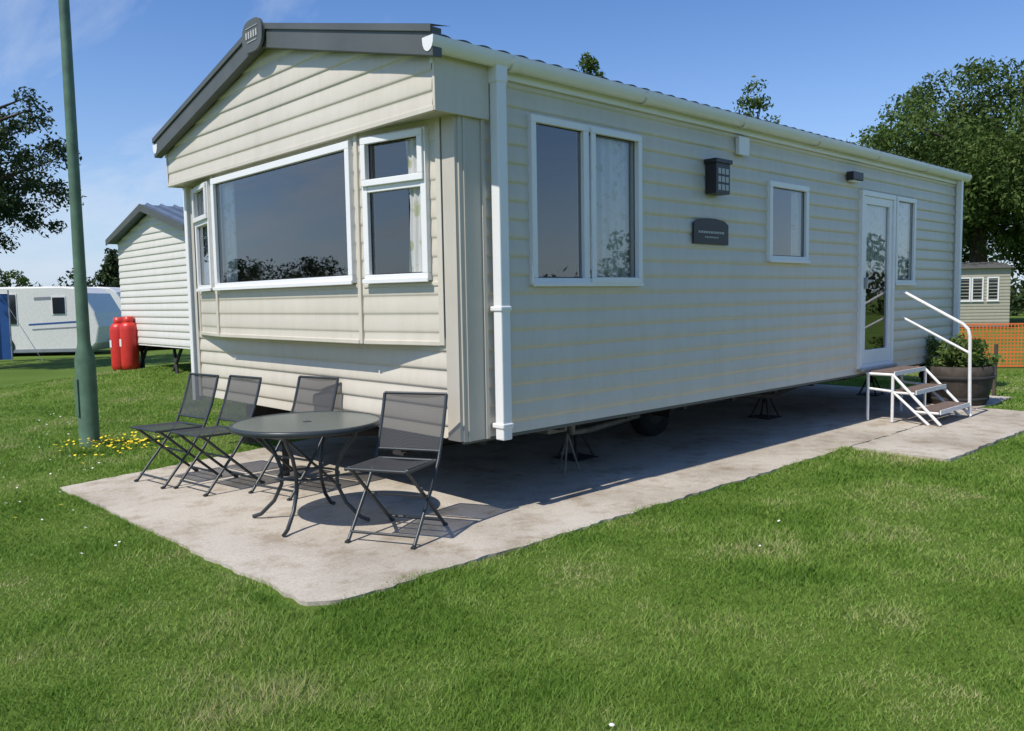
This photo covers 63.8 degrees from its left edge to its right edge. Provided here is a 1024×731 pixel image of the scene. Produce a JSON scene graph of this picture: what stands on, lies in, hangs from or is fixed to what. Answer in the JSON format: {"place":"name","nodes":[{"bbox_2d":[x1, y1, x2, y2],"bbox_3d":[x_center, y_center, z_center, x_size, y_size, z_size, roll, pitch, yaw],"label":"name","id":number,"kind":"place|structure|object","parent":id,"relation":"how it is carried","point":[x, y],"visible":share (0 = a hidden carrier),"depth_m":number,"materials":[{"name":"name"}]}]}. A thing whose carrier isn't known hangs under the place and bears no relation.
{"place":"outdoors","nodes":[
{"label":"outdoors","id":0,"kind":"place"},
{"bbox_2d":[0,294,1023,730],"bbox_3d":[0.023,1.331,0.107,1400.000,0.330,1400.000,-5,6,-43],"label":"lawn ground","id":1,"kind":"structure","parent":0,"point":[26,368],"depth_m":3.93,"materials":[{"name":"green plant"}]},
{"bbox_2d":[0,269,30,286],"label":"broadleaf tree","id":2,"kind":"object","parent":1,"relation":"on","point":[19,281],"visible":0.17,"depth_m":49.99,"materials":[{"name":"green plant"}]},
{"bbox_2d":[0,290,42,360],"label":"windbreak","id":3,"kind":"object","parent":1,"relation":"on","point":[6,351],"visible":1,"depth_m":23.13,"materials":[{"name":"blue fabric"}]},
{"bbox_2d":[0,86,86,253],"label":"oak tree","id":4,"kind":"object","parent":1,"relation":"on","point":[12,206],"visible":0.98,"depth_m":20.09,"materials":[{"name":"green plant"}]},
{"bbox_2d":[0,286,121,353],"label":"touring caravan","id":5,"kind":"object","parent":1,"relation":"on","point":[45,316],"visible":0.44,"depth_m":25.36,"materials":[{"name":"white paint"}]},
{"bbox_2d":[58,0,101,447],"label":"street lamp","id":6,"kind":"object","parent":1,"relation":"on","point":[86,397],"visible":0.81,"depth_m":8.55,"materials":[{"name":"green metal"}]},
{"bbox_2d":[74,378,79,416],"bbox_3d":[-4.454,-2.499,8.322,0.138,6.099,0.437,-5,6,-43],"label":"door and arm","id":7,"kind":"structure","parent":6,"relation":"in","point":[76,392],"depth_m":8.61,"materials":[{"name":"green paint"}]},
{"bbox_2d":[6,431,167,517],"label":"buttercups","id":8,"kind":"object","parent":1,"relation":"on","point":[106,439],"visible":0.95,"depth_m":8.48,"materials":[{"name":"yellow plant"}]},
{"bbox_2d":[92,248,119,287],"bbox_3d":[-19.195,-3.521,39.868,2.071,4.402,1.883,-5,6,-43],"label":"conifer tree","id":9,"kind":"object","parent":1,"relation":"on","point":[107,275],"visible":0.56,"depth_m":39.37,"materials":[{"name":"green plant"}]},
{"bbox_2d":[92,287,121,311],"bbox_3d":[-17.196,-2.063,33.822,5.401,2.280,2.140,-1,5,-4],"label":"touring caravan","id":10,"kind":"object","parent":1,"relation":"on","point":[114,292],"visible":0.04,"depth_m":32.84,"materials":[{"name":"white paint"}]},
{"bbox_2d":[110,317,124,370],"bbox_3d":[-7.821,-0.432,16.406,0.347,1.056,0.343,-5,6,-43],"label":"gas bottle","id":11,"kind":"object","parent":1,"relation":"on","point":[115,345],"visible":0.65,"depth_m":16.26,"materials":[{"name":"red paint"}]},
{"bbox_2d":[119,316,139,369],"bbox_3d":[-7.464,-0.442,16.055,0.338,1.030,0.335,-5,6,-43],"label":"gas bottle","id":12,"kind":"object","parent":1,"relation":"on","point":[130,352],"visible":0.99,"depth_m":15.93,"materials":[{"name":"red paint"}]},
{"bbox_2d":[105,203,190,373],"bbox_3d":[-3.348,-1.643,18.244,9.300,3.296,4.020,-5,6,-43],"label":"neighbour static caravan","id":13,"kind":"object","parent":1,"relation":"on","point":[148,239],"visible":0.14,"depth_m":15.14,"materials":[{"name":"white plastic"}]},
{"bbox_2d":[11,413,779,725],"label":"daisies","id":14,"kind":"object","parent":1,"relation":"on","point":[610,724],"visible":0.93,"depth_m":5.71,"materials":[{"name":"white plant"}]},
{"bbox_2d":[18,247,1023,315],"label":"distant trees","id":15,"kind":"object","parent":1,"relation":"on","point":[1017,304],"depth_m":52.49,"materials":[{"name":"green plant"}]},
{"bbox_2d":[60,384,1011,605],"bbox_3d":[1.376,0.738,9.412,11.076,0.072,4.744,-5,6,-43],"label":"concrete pad","id":16,"kind":"object","parent":1,"relation":"on","point":[493,498],"visible":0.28,"depth_m":6.48,"materials":[{"name":"beige concrete"}]},
{"bbox_2d":[130,373,222,488],"bbox_3d":[-2.837,0.534,6.956,0.478,0.890,0.584,3,6,40],"label":"folding chair","id":17,"kind":"object","parent":16,"relation":"on","point":[199,395],"visible":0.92,"depth_m":7.04,"materials":[{"name":"paint"}]},
{"bbox_2d":[170,375,264,496],"bbox_3d":[-2.385,0.550,6.668,0.478,0.890,0.584,3,6,40],"label":"folding chair","id":18,"kind":"object","parent":16,"relation":"on","point":[240,400],"visible":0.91,"depth_m":6.76,"materials":[{"name":"paint"}]},
{"bbox_2d":[248,375,340,500],"bbox_3d":[-1.718,0.553,6.486,0.478,0.890,0.585,2,6,35],"label":"folding chair","id":19,"kind":"object","parent":16,"relation":"on","point":[315,393],"visible":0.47,"depth_m":6.62,"materials":[{"name":"paint"}]},
{"bbox_2d":[229,411,379,536],"bbox_3d":[-1.381,0.714,5.590,1.000,0.684,1.000,-5,6,-43],"label":"garden table","id":20,"kind":"object","parent":16,"relation":"on","point":[306,424],"visible":0.99,"depth_m":5.50,"materials":[{"name":"paint"}]},
{"bbox_2d":[344,391,447,549],"bbox_3d":[-0.722,0.639,5.201,0.478,0.890,0.584,1,5,20],"label":"folding chair","id":21,"kind":"object","parent":16,"relation":"on","point":[412,421],"visible":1,"depth_m":5.35,"materials":[{"name":"paint"}]},
{"bbox_2d":[152,17,971,475],"bbox_3d":[1.323,-1.218,9.920,9.750,3.747,4.612,-5,6,-43],"label":"static caravan","id":22,"kind":"object","parent":16,"relation":"on","point":[498,245],"visible":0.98,"depth_m":6.88,"materials":[{"name":"beige plastic"}]},
{"bbox_2d":[527,114,643,285],"bbox_3d":[0.575,-1.203,6.233,1.260,1.202,0.095,-5,6,-43],"label":"lounge window frame","id":23,"kind":"structure","parent":22,"relation":"in","point":[583,203],"depth_m":6.20,"materials":[{"name":"white plastic"}]},
{"bbox_2d":[766,180,809,263],"bbox_3d":[2.786,-1.434,8.314,0.810,0.792,0.090,-5,6,-43],"label":"kitchen window frame","id":24,"kind":"structure","parent":22,"relation":"in","point":[804,197],"depth_m":8.33,"materials":[{"name":"white plastic"}]},
{"bbox_2d":[895,196,916,284],"bbox_3d":[4.924,-1.553,10.330,0.630,1.092,0.090,-5,6,-43],"label":"bathroom window frame","id":25,"kind":"structure","parent":22,"relation":"in","point":[912,222],"depth_m":10.47,"materials":[{"name":"white plastic"}]},
{"bbox_2d":[866,291,971,426],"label":"entrance steps","id":26,"kind":"structure","parent":16,"relation":"on","point":[942,407],"depth_m":9.61,"materials":[{"name":"white paint"}]},
{"bbox_2d":[919,333,1003,405],"bbox_3d":[5.934,0.033,10.954,0.956,0.934,0.924,-5,6,-43],"label":"barrel planter","id":27,"kind":"object","parent":16,"relation":"on","point":[948,371],"visible":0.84,"depth_m":10.66,"materials":[{"name":"brown wood"}]},
{"bbox_2d":[575,52,603,76],"bbox_3d":[2.357,-4.906,24.691,1.693,8.842,1.694,1,5,21],"label":"poplar tree","id":28,"kind":"object","parent":1,"relation":"on","point":[588,63],"visible":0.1,"depth_m":24.27,"materials":[{"name":"green plant"}]},
{"bbox_2d":[732,75,780,122],"bbox_3d":[7.213,-4.566,24.684,1.784,8.000,1.764,-5,6,-43],"label":"poplar tree","id":29,"kind":"object","parent":1,"relation":"on","point":[756,102],"visible":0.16,"depth_m":24.30,"materials":[{"name":"green plant"}]},
{"bbox_2d":[846,55,1023,274],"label":"broadleaf tree","id":30,"kind":"object","parent":1,"relation":"on","point":[984,148],"visible":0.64,"depth_m":34.29,"materials":[{"name":"green plant"}]},
{"bbox_2d":[960,262,1015,326],"bbox_3d":[16.779,-2.974,34.596,6.592,2.600,3.750,0,5,9],"label":"olive static caravan","id":31,"kind":"object","parent":1,"relation":"on","point":[985,292],"visible":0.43,"depth_m":32.55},
{"bbox_2d":[961,279,968,298],"bbox_3d":[17.952,-3.012,32.642,0.238,0.900,0.309,-5,6,-43],"label":"window glass","id":32,"kind":"structure","parent":31,"relation":"in","point":[966,292],"depth_m":32.64,"materials":[{"name":"black glass"}]},
{"bbox_2d":[960,277,970,301],"bbox_3d":[17.951,-3.006,32.639,0.460,0.962,0.090,0,5,9],"label":"window frame","id":33,"kind":"structure","parent":31,"relation":"in","point":[969,278],"depth_m":32.58,"materials":[{"name":"white plastic"}]},
{"bbox_2d":[971,277,983,301],"bbox_3d":[18.421,-3.008,32.564,0.460,0.962,0.090,0,5,9],"label":"window frame","id":34,"kind":"structure","parent":31,"relation":"in","point":[972,300],"depth_m":32.54,"materials":[{"name":"white plastic"}]},
{"bbox_2d":[973,279,981,298],"bbox_3d":[18.421,-3.014,32.567,0.238,0.900,0.309,-5,6,-43],"label":"window glass","id":35,"kind":"structure","parent":31,"relation":"in","point":[979,295],"depth_m":32.57,"materials":[{"name":"black glass"}]},
{"bbox_2d":[986,277,999,301],"bbox_3d":[18.985,-3.010,32.475,0.460,0.962,0.090,0,5,9],"label":"window frame","id":36,"kind":"structure","parent":31,"relation":"in","point":[987,300],"depth_m":32.46,"materials":[{"name":"white plastic"}]},
{"bbox_2d":[988,278,997,299],"bbox_3d":[18.985,-3.017,32.477,0.238,0.900,0.309,-5,6,-43],"label":"window glass","id":37,"kind":"structure","parent":31,"relation":"in","point":[994,285],"depth_m":32.47,"materials":[{"name":"black glass"}]},
{"bbox_2d":[954,323,1023,366],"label":"orange fence","id":38,"kind":"object","parent":1,"relation":"on","point":[1003,341],"visible":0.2,"depth_m":15.92,"materials":[{"name":"plastic"}]},
{"bbox_2d":[992,344,997,395],"bbox_3d":[6.836,0.073,11.647,0.099,0.753,0.048,-5,6,-43],"label":"wooden stake","id":39,"kind":"object","parent":1,"relation":"on","point":[995,373],"visible":0.51,"depth_m":11.63,"materials":[{"name":"brown wood"}]},
{"bbox_2d":[987,167,1023,277],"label":"broadleaf tree","id":40,"kind":"object","parent":1,"relation":"on","point":[1012,260],"visible":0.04,"depth_m":39.03,"materials":[{"name":"green plant"}]},
{"bbox_2d":[0,0,1023,292],"label":"sky","id":41,"kind":"structure","parent":0,"point":[829,68],"materials":[{"name":"blue"}]},
{"bbox_2d":[852,408,1023,461],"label":"concrete path","id":42,"kind":"structure","parent":0,"point":[954,437],"depth_m":8.41,"materials":[{"name":"beige concrete"}]}
]}

